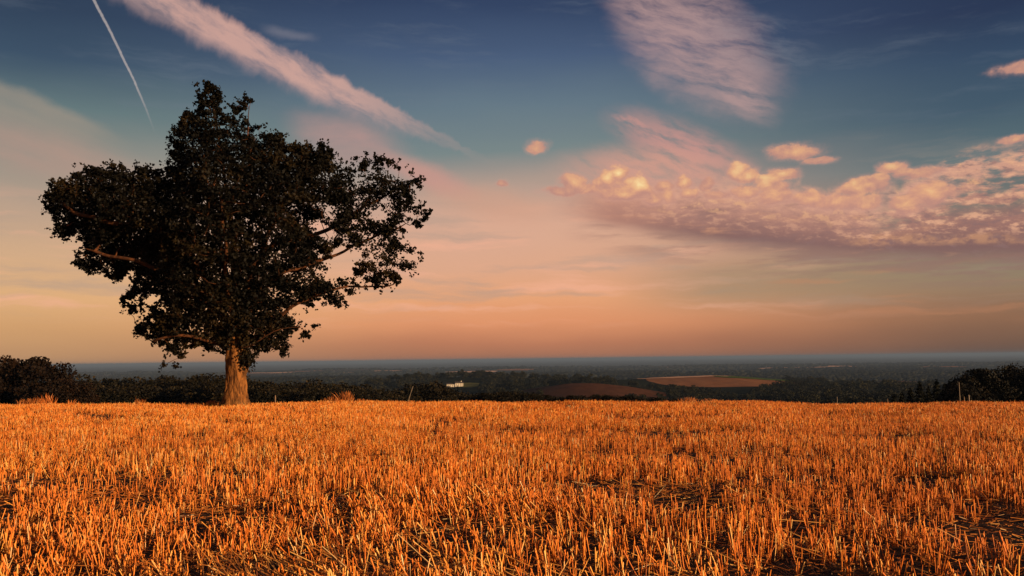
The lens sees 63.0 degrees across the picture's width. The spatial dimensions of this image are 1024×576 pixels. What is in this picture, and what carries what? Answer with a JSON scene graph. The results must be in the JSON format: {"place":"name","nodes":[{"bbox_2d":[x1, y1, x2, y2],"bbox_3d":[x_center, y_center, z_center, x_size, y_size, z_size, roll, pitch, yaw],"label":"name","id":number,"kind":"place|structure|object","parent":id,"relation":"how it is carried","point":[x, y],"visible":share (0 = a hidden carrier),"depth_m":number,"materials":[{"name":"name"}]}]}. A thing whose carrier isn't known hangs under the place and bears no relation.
{"place":"outdoors","nodes":[
{"label":"outdoors","id":0,"kind":"place"},
{"bbox_2d":[460,382,479,387],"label":"lawn","id":1,"kind":"structure","parent":0,"point":[469,385],"depth_m":1191.18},
{"bbox_2d":[0,404,1023,575],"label":"field","id":2,"kind":"structure","parent":0,"point":[829,570],"depth_m":8.39,"materials":[{"name":"plant"}]},
{"bbox_2d":[16,397,45,404],"bbox_3d":[-25.772,6.214,45.041,1.820,0.663,0.943,-1,-5,0],"label":"grass tuft","id":3,"kind":"object","parent":2,"relation":"on","point":[33,401],"visible":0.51,"depth_m":44.92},
{"bbox_2d":[37,394,56,404],"bbox_3d":[-25.207,6.116,45.193,1.230,0.926,0.695,-1,-5,0],"label":"grass tuft","id":4,"kind":"object","parent":2,"relation":"on","point":[48,399],"visible":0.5,"depth_m":45.24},
{"bbox_2d":[38,79,432,406],"bbox_3d":[-14.059,-2.150,42.228,18.436,17.306,9.396,-3,-5,24],"label":"oak tree","id":5,"kind":"object","parent":2,"relation":"on","point":[174,232],"visible":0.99,"depth_m":41.46,"materials":[{"name":"green plant"}]},
{"bbox_2d":[333,390,355,401],"bbox_3d":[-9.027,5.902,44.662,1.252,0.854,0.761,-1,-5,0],"label":"grass tuft","id":6,"kind":"object","parent":2,"relation":"on","point":[346,398],"visible":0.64,"depth_m":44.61,"materials":[{"name":"plant"}]},
{"bbox_2d":[0,399,1023,575],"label":"stubble","id":7,"kind":"object","parent":2,"relation":"on","point":[1000,421],"visible":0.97,"depth_m":11.77,"materials":[{"name":"plant"}]},
{"bbox_2d":[0,409,1023,575],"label":"loose straw","id":8,"kind":"object","parent":2,"relation":"on","point":[227,571],"visible":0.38,"depth_m":8.04,"materials":[{"name":"plant"}]},
{"bbox_2d":[678,397,698,402],"bbox_3d":[9.472,6.082,44.824,1.243,0.520,0.710,-1,-5,0],"label":"grass tuft","id":9,"kind":"object","parent":2,"relation":"on","point":[687,399],"visible":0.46,"depth_m":44.84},
{"bbox_2d":[0,0,1023,364],"label":"sky","id":10,"kind":"structure","parent":0,"point":[606,179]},
{"bbox_2d":[497,369,532,369],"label":"field","id":11,"kind":"structure","parent":0,"point":[514,369],"depth_m":5988.69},
{"bbox_2d":[52,354,1023,372],"bbox_3d":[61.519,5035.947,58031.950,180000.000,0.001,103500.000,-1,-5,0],"label":"distant wooded plain","id":12,"kind":"structure","parent":0,"point":[217,367],"depth_m":18093.65,"materials":[{"name":"leaf"},{"name":"grass"},{"name":"plant"}]},
{"bbox_2d":[91,364,1023,401],"bbox_3d":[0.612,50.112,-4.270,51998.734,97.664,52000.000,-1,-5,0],"label":"ground","id":13,"kind":"structure","parent":0,"point":[739,391],"depth_m":1345.33,"materials":[{"name":"plant"}]},
{"bbox_2d":[0,372,28,403],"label":"broadleaf tree","id":14,"kind":"object","parent":13,"relation":"on","point":[5,384],"visible":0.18,"depth_m":109.12,"materials":[{"name":"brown plant"}]},
{"bbox_2d":[0,355,82,403],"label":"broadleaf tree","id":15,"kind":"object","parent":13,"relation":"on","point":[34,371],"visible":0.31,"depth_m":110.06,"materials":[{"name":"green plant"}]},
{"bbox_2d":[8,378,100,404],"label":"broadleaf tree","id":16,"kind":"object","parent":13,"relation":"on","point":[61,391],"visible":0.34,"depth_m":101.76,"materials":[{"name":"green plant"}]},
{"bbox_2d":[73,374,96,385],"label":"broadleaf tree","id":17,"kind":"object","parent":13,"relation":"on","point":[88,378],"visible":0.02,"depth_m":165.12,"materials":[{"name":"green plant"}]},
{"bbox_2d":[88,388,101,404],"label":"broadleaf tree","id":18,"kind":"object","parent":13,"relation":"on","point":[99,401],"visible":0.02,"depth_m":124.75,"materials":[{"name":"green plant"}]},
{"bbox_2d":[88,384,134,404],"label":"broadleaf tree","id":19,"kind":"object","parent":13,"relation":"on","point":[113,395],"visible":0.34,"depth_m":133.66,"materials":[{"name":"green plant"}]},
{"bbox_2d":[92,377,132,386],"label":"broadleaf tree","id":20,"kind":"object","parent":13,"relation":"on","point":[112,382],"visible":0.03,"depth_m":191.42,"materials":[{"name":"green plant"}]},
{"bbox_2d":[102,378,124,389],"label":"broadleaf tree","id":21,"kind":"object","parent":13,"relation":"on","point":[106,383],"visible":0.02,"depth_m":191.58,"materials":[{"name":"green plant"}]},
{"bbox_2d":[105,386,159,403],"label":"broadleaf tree","id":22,"kind":"object","parent":13,"relation":"on","point":[137,393],"visible":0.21,"depth_m":136.86,"materials":[{"name":"green plant"}]},
{"bbox_2d":[107,380,162,390],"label":"broadleaf tree","id":23,"kind":"object","parent":13,"relation":"on","point":[136,381],"visible":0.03,"depth_m":160.14,"materials":[{"name":"green plant"}]},
{"bbox_2d":[122,376,160,390],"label":"broadleaf tree","id":24,"kind":"object","parent":13,"relation":"on","point":[137,377],"visible":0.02,"depth_m":191.41,"materials":[{"name":"green plant"}]},
{"bbox_2d":[135,385,172,399],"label":"broadleaf tree","id":25,"kind":"object","parent":13,"relation":"on","point":[160,390],"visible":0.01,"depth_m":144.27,"materials":[{"name":"green plant"}]},
{"bbox_2d":[129,386,187,404],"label":"broadleaf tree","id":26,"kind":"object","parent":13,"relation":"on","point":[179,389],"visible":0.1,"depth_m":137.03,"materials":[{"name":"green plant"}]},
{"bbox_2d":[143,385,175,401],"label":"broadleaf tree","id":27,"kind":"object","parent":13,"relation":"on","point":[150,386],"visible":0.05,"depth_m":143.79,"materials":[{"name":"green plant"}]},
{"bbox_2d":[143,376,180,387],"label":"broadleaf tree","id":28,"kind":"object","parent":13,"relation":"on","point":[179,378],"visible":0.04,"depth_m":182.44,"materials":[{"name":"green plant"}]},
{"bbox_2d":[154,374,181,388],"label":"broadleaf tree","id":29,"kind":"object","parent":13,"relation":"on","point":[162,380],"visible":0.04,"depth_m":167.16,"materials":[{"name":"green plant"}]},
{"bbox_2d":[161,385,192,397],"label":"broadleaf tree","id":30,"kind":"object","parent":13,"relation":"on","point":[173,387],"visible":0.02,"depth_m":144.10,"materials":[{"name":"green plant"}]},
{"bbox_2d":[162,375,209,388],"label":"broadleaf tree","id":31,"kind":"object","parent":13,"relation":"on","point":[180,384],"visible":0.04,"depth_m":164.35,"materials":[{"name":"green plant"}]},
{"bbox_2d":[163,380,224,404],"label":"broadleaf tree","id":32,"kind":"object","parent":13,"relation":"on","point":[178,398],"visible":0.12,"depth_m":130.52,"materials":[{"name":"green plant"}]},
{"bbox_2d":[172,373,224,390],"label":"broadleaf tree","id":33,"kind":"object","parent":13,"relation":"on","point":[192,379],"visible":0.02,"depth_m":156.24,"materials":[{"name":"green plant"}]},
{"bbox_2d":[180,383,224,403],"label":"broadleaf tree","id":34,"kind":"object","parent":13,"relation":"on","point":[210,388],"visible":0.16,"depth_m":125.99,"materials":[{"name":"green plant"}]},
{"bbox_2d":[197,390,223,402],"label":"broadleaf tree","id":35,"kind":"object","parent":13,"relation":"on","point":[218,398],"visible":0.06,"depth_m":122.78,"materials":[{"name":"green plant"}]},
{"bbox_2d":[195,374,225,382],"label":"broadleaf tree","id":36,"kind":"object","parent":13,"relation":"on","point":[215,377],"visible":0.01,"depth_m":167.10,"materials":[{"name":"green plant"}]},
{"bbox_2d":[246,375,262,386],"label":"broadleaf tree","id":37,"kind":"object","parent":13,"relation":"on","point":[248,379],"depth_m":164.82,"materials":[{"name":"green plant"}]},
{"bbox_2d":[247,381,264,389],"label":"broadleaf tree","id":38,"kind":"object","parent":13,"relation":"on","point":[251,384],"visible":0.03,"depth_m":161.95,"materials":[{"name":"green plant"}]},
{"bbox_2d":[247,385,284,403],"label":"broadleaf tree","id":39,"kind":"object","parent":13,"relation":"on","point":[260,395],"visible":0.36,"depth_m":121.53,"materials":[{"name":"green plant"}]},
{"bbox_2d":[257,381,299,391],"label":"broadleaf tree","id":40,"kind":"object","parent":13,"relation":"on","point":[272,384],"visible":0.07,"depth_m":159.59,"materials":[{"name":"green plant"}]},
{"bbox_2d":[268,388,303,403],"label":"broadleaf tree","id":41,"kind":"object","parent":13,"relation":"on","point":[286,394],"visible":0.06,"depth_m":126.77,"materials":[{"name":"green plant"}]},
{"bbox_2d":[277,381,316,389],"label":"broadleaf tree","id":42,"kind":"object","parent":13,"relation":"on","point":[295,383],"visible":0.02,"depth_m":168.11,"materials":[{"name":"green plant"}]},
{"bbox_2d":[285,387,336,402],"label":"broadleaf tree","id":43,"kind":"object","parent":13,"relation":"on","point":[306,394],"visible":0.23,"depth_m":122.28,"materials":[{"name":"green plant"}]},
{"bbox_2d":[294,382,331,390],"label":"broadleaf tree","id":44,"kind":"object","parent":13,"relation":"on","point":[320,385],"visible":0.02,"depth_m":168.33,"materials":[{"name":"green plant"}]},
{"bbox_2d":[301,377,328,390],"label":"broadleaf tree","id":45,"kind":"object","parent":13,"relation":"on","point":[308,381],"visible":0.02,"depth_m":178.04,"materials":[{"name":"green plant"}]},
{"bbox_2d":[302,387,346,401],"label":"broadleaf tree","id":46,"kind":"object","parent":13,"relation":"on","point":[329,396],"visible":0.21,"depth_m":123.49,"materials":[{"name":"green plant"}]},
{"bbox_2d":[317,381,350,389],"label":"broadleaf tree","id":47,"kind":"object","parent":13,"relation":"on","point":[338,385],"visible":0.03,"depth_m":179.83,"materials":[{"name":"green plant"}]},
{"bbox_2d":[322,385,369,396],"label":"broadleaf tree","id":48,"kind":"object","parent":13,"relation":"on","point":[356,389],"visible":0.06,"depth_m":161.72,"materials":[{"name":"green plant"}]},
{"bbox_2d":[350,392,375,401],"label":"broadleaf tree","id":49,"kind":"object","parent":13,"relation":"on","point":[359,396],"visible":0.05,"depth_m":129.29,"materials":[{"name":"green plant"}]},
{"bbox_2d":[360,387,406,399],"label":"broadleaf tree","id":50,"kind":"object","parent":13,"relation":"on","point":[383,394],"visible":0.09,"depth_m":168.72,"materials":[{"name":"green plant"}]},
{"bbox_2d":[372,395,396,401],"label":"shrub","id":51,"kind":"object","parent":13,"relation":"on","point":[381,399],"visible":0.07,"depth_m":142.12,"materials":[{"name":"green plant"}]},
{"bbox_2d":[390,390,410,397],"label":"broadleaf tree","id":52,"kind":"object","parent":13,"relation":"on","point":[402,395],"visible":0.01,"depth_m":184.86,"materials":[{"name":"green plant"}]},
{"bbox_2d":[391,383,421,394],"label":"broadleaf tree","id":53,"kind":"object","parent":13,"relation":"on","point":[408,386],"visible":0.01,"depth_m":194.19,"materials":[{"name":"green plant"}]},
{"bbox_2d":[397,396,422,402],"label":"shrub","id":54,"kind":"object","parent":13,"relation":"on","point":[410,399],"visible":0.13,"depth_m":121.30,"materials":[{"name":"green plant"}]},
{"bbox_2d":[404,380,461,396],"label":"broadleaf tree","id":55,"kind":"object","parent":13,"relation":"on","point":[431,386],"visible":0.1,"depth_m":196.34,"materials":[{"name":"green plant"}]},
{"bbox_2d":[411,387,458,401],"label":"broadleaf tree","id":56,"kind":"object","parent":13,"relation":"on","point":[430,393],"visible":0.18,"depth_m":129.37,"materials":[{"name":"green plant"}]},
{"bbox_2d":[423,395,457,401],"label":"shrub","id":57,"kind":"object","parent":13,"relation":"on","point":[448,398],"visible":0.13,"depth_m":124.91,"materials":[{"name":"green plant"}]},
{"bbox_2d":[446,381,462,386],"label":"farmhouse","id":58,"kind":"object","parent":13,"relation":"on","point":[457,384],"visible":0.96,"depth_m":1180.53,"materials":[{"name":"stone"}]},
{"bbox_2d":[439,388,475,395],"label":"broadleaf tree","id":59,"kind":"object","parent":13,"relation":"on","point":[458,393],"depth_m":183.79,"materials":[{"name":"green plant"}]},
{"bbox_2d":[454,392,471,400],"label":"broadleaf tree","id":60,"kind":"object","parent":13,"relation":"on","point":[461,396],"visible":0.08,"depth_m":168.06,"materials":[{"name":"green plant"}]},
{"bbox_2d":[459,371,468,378],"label":"broadleaf tree","id":61,"kind":"object","parent":13,"relation":"on","point":[464,375],"visible":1,"depth_m":1305.00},
{"bbox_2d":[468,392,500,401],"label":"shrub","id":62,"kind":"object","parent":13,"relation":"on","point":[484,396],"visible":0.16,"depth_m":94.64,"materials":[{"name":"green plant"}]},
{"bbox_2d":[484,371,493,376],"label":"broadleaf tree","id":63,"kind":"object","parent":13,"relation":"on","point":[489,373],"visible":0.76,"depth_m":1337.33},
{"bbox_2d":[487,394,517,403],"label":"shrub","id":64,"kind":"object","parent":13,"relation":"on","point":[504,398],"visible":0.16,"depth_m":94.81,"materials":[{"name":"green plant"}]},
{"bbox_2d":[510,372,520,379],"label":"broadleaf tree","id":65,"kind":"object","parent":13,"relation":"on","point":[513,374],"visible":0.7,"depth_m":1304.91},
{"bbox_2d":[508,391,536,402],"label":"shrub","id":66,"kind":"object","parent":13,"relation":"on","point":[519,397],"visible":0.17,"depth_m":97.63,"materials":[{"name":"green plant"}]},
{"bbox_2d":[26,360,1023,385],"bbox_3d":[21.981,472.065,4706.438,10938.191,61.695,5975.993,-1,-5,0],"label":"distant woodland","id":67,"kind":"object","parent":13,"relation":"on","point":[898,371],"visible":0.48,"depth_m":4039.51,"materials":[{"name":"plant"}]},
{"bbox_2d":[518,394,548,401],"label":"shrub","id":68,"kind":"object","parent":13,"relation":"on","point":[539,398],"visible":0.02,"depth_m":98.15,"materials":[{"name":"green plant"}]},
{"bbox_2d":[536,394,560,401],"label":"shrub","id":69,"kind":"object","parent":13,"relation":"on","point":[550,398],"visible":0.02,"depth_m":100.94,"materials":[{"name":"green plant"}]},
{"bbox_2d":[551,377,562,384],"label":"broadleaf tree","id":70,"kind":"object","parent":13,"relation":"on","point":[555,378],"visible":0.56,"depth_m":1010.83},
{"bbox_2d":[557,394,587,401],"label":"shrub","id":71,"kind":"object","parent":13,"relation":"on","point":[575,397],"visible":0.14,"depth_m":96.94,"materials":[{"name":"green plant"}]},
{"bbox_2d":[587,373,599,383],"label":"broadleaf tree","id":72,"kind":"object","parent":13,"relation":"on","point":[594,380],"visible":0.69,"depth_m":1000.68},
{"bbox_2d":[589,394,612,400],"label":"shrub","id":73,"kind":"object","parent":13,"relation":"on","point":[596,397],"visible":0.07,"depth_m":110.38,"materials":[{"name":"green plant"}]},
{"bbox_2d":[598,376,609,383],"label":"broadleaf tree","id":74,"kind":"object","parent":13,"relation":"on","point":[604,379],"visible":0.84,"depth_m":1011.04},
{"bbox_2d":[601,375,615,384],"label":"broadleaf tree","id":75,"kind":"object","parent":13,"relation":"on","point":[611,380],"visible":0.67,"depth_m":1018.49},
{"bbox_2d":[597,395,634,401],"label":"shrub","id":76,"kind":"object","parent":13,"relation":"on","point":[613,398],"visible":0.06,"depth_m":100.35,"materials":[{"name":"green plant"}]},
{"bbox_2d":[298,370,950,405],"bbox_3d":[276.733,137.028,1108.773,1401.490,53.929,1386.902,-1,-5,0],"label":"valley woodland","id":77,"kind":"object","parent":13,"relation":"on","point":[841,398],"visible":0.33,"depth_m":967.74,"materials":[{"name":"plant"}]},
{"bbox_2d":[620,395,640,401],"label":"shrub","id":78,"kind":"object","parent":13,"relation":"on","point":[629,397],"visible":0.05,"depth_m":106.54,"materials":[{"name":"green plant"}]},
{"bbox_2d":[632,381,638,386],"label":"broadleaf tree","id":79,"kind":"object","parent":13,"relation":"on","point":[635,384],"visible":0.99,"depth_m":946.25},
{"bbox_2d":[630,397,655,402],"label":"shrub","id":80,"kind":"object","parent":13,"relation":"on","point":[644,400],"visible":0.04,"depth_m":95.65,"materials":[{"name":"green plant"}]},
{"bbox_2d":[647,383,654,389],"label":"broadleaf tree","id":81,"kind":"object","parent":13,"relation":"on","point":[650,385],"visible":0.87,"depth_m":971.78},
{"bbox_2d":[648,397,665,401],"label":"shrub","id":82,"kind":"object","parent":13,"relation":"on","point":[657,399],"visible":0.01,"depth_m":103.00,"materials":[{"name":"green plant"}]},
{"bbox_2d":[653,384,663,390],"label":"broadleaf tree","id":83,"kind":"object","parent":13,"relation":"on","point":[658,387],"visible":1,"depth_m":919.10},
{"bbox_2d":[664,392,679,399],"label":"broadleaf tree","id":84,"kind":"object","parent":13,"relation":"on","point":[671,396],"visible":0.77,"depth_m":696.33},
{"bbox_2d":[668,385,679,391],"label":"broadleaf tree","id":85,"kind":"object","parent":13,"relation":"on","point":[673,388],"visible":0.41,"depth_m":820.34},
{"bbox_2d":[680,390,690,397],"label":"broadleaf tree","id":86,"kind":"object","parent":13,"relation":"on","point":[686,394],"visible":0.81,"depth_m":763.22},
{"bbox_2d":[712,390,723,399],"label":"broadleaf tree","id":87,"kind":"object","parent":13,"relation":"on","point":[720,396],"visible":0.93,"depth_m":737.43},
{"bbox_2d":[722,394,732,400],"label":"broadleaf tree","id":88,"kind":"object","parent":13,"relation":"on","point":[726,396],"visible":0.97,"depth_m":736.96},
{"bbox_2d":[725,392,737,400],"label":"broadleaf tree","id":89,"kind":"object","parent":13,"relation":"on","point":[734,395],"visible":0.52,"depth_m":763.44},
{"bbox_2d":[743,394,756,400],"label":"broadleaf tree","id":90,"kind":"object","parent":13,"relation":"on","point":[747,397],"visible":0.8,"depth_m":713.71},
{"bbox_2d":[751,387,762,391],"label":"broadleaf tree","id":91,"kind":"object","parent":13,"relation":"on","point":[759,389],"visible":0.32,"depth_m":826.02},
{"bbox_2d":[755,390,774,399],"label":"broadleaf tree","id":92,"kind":"object","parent":13,"relation":"on","point":[758,394],"visible":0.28,"depth_m":722.24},
{"bbox_2d":[759,391,778,400],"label":"broadleaf tree","id":93,"kind":"object","parent":13,"relation":"on","point":[766,397],"visible":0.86,"depth_m":693.62,"materials":[{"name":"plant"}]},
{"bbox_2d":[765,384,779,390],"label":"broadleaf tree","id":94,"kind":"object","parent":13,"relation":"on","point":[772,386],"visible":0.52,"depth_m":884.76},
{"bbox_2d":[778,381,789,386],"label":"broadleaf tree","id":95,"kind":"object","parent":13,"relation":"on","point":[784,383],"visible":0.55,"depth_m":988.21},
{"bbox_2d":[775,390,794,401],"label":"broadleaf tree","id":96,"kind":"object","parent":13,"relation":"on","point":[782,398],"visible":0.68,"depth_m":678.88,"materials":[{"name":"plant"}]},
{"bbox_2d":[821,390,834,400],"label":"broadleaf tree","id":97,"kind":"object","parent":13,"relation":"on","point":[827,394],"visible":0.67,"depth_m":621.68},
{"bbox_2d":[890,394,897,402],"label":"conifer","id":98,"kind":"object","parent":13,"relation":"on","point":[894,399],"visible":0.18,"depth_m":153.49,"materials":[{"name":"green plant"}]},
{"bbox_2d":[899,391,906,403],"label":"conifer","id":99,"kind":"object","parent":13,"relation":"on","point":[902,399],"visible":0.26,"depth_m":148.59,"materials":[{"name":"green plant"}]},
{"bbox_2d":[906,388,915,403],"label":"conifer","id":100,"kind":"object","parent":13,"relation":"on","point":[909,397],"visible":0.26,"depth_m":153.49,"materials":[{"name":"green plant"}]},
{"bbox_2d":[914,381,926,403],"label":"conifer","id":101,"kind":"object","parent":13,"relation":"on","point":[920,396],"visible":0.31,"depth_m":158.47,"materials":[{"name":"green plant"}]},
{"bbox_2d":[924,386,933,402],"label":"conifer","id":102,"kind":"object","parent":13,"relation":"on","point":[929,397],"visible":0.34,"depth_m":148.67,"materials":[{"name":"green plant"}]},
{"bbox_2d":[931,379,941,401],"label":"conifer","id":103,"kind":"object","parent":13,"relation":"on","point":[936,390],"visible":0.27,"depth_m":153.67,"materials":[{"name":"green plant"}]},
{"bbox_2d":[935,381,992,402],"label":"broadleaf tree","id":104,"kind":"object","parent":13,"relation":"on","point":[951,394],"visible":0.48,"depth_m":106.16,"materials":[{"name":"green plant"}]},
{"bbox_2d":[945,368,1021,401],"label":"broadleaf tree","id":105,"kind":"object","parent":13,"relation":"on","point":[992,388],"visible":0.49,"depth_m":109.38,"materials":[{"name":"green plant"}]},
{"bbox_2d":[989,362,1023,386],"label":"broadleaf tree","id":106,"kind":"object","parent":13,"relation":"on","point":[1012,370],"visible":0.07,"depth_m":116.58,"materials":[{"name":"green plant"}]},
{"bbox_2d":[1004,368,1023,401],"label":"broadleaf tree","id":107,"kind":"object","parent":13,"relation":"on","point":[1018,382],"visible":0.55,"depth_m":111.06,"materials":[{"name":"green plant"}]},
{"bbox_2d":[521,383,682,399],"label":"ploughed field","id":108,"kind":"structure","parent":0,"point":[577,389],"depth_m":814.01,"materials":[{"name":"soil"}]},
{"bbox_2d":[641,375,716,378],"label":"pale field","id":109,"kind":"structure","parent":0,"point":[681,376],"depth_m":1420.38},
{"bbox_2d":[646,376,783,386],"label":"tan field","id":110,"kind":"structure","parent":0,"point":[711,381],"depth_m":1299.07,"materials":[{"name":"soil"}]},
{"bbox_2d":[716,376,789,380],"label":"meadow","id":111,"kind":"structure","parent":0,"point":[749,378],"depth_m":1392.42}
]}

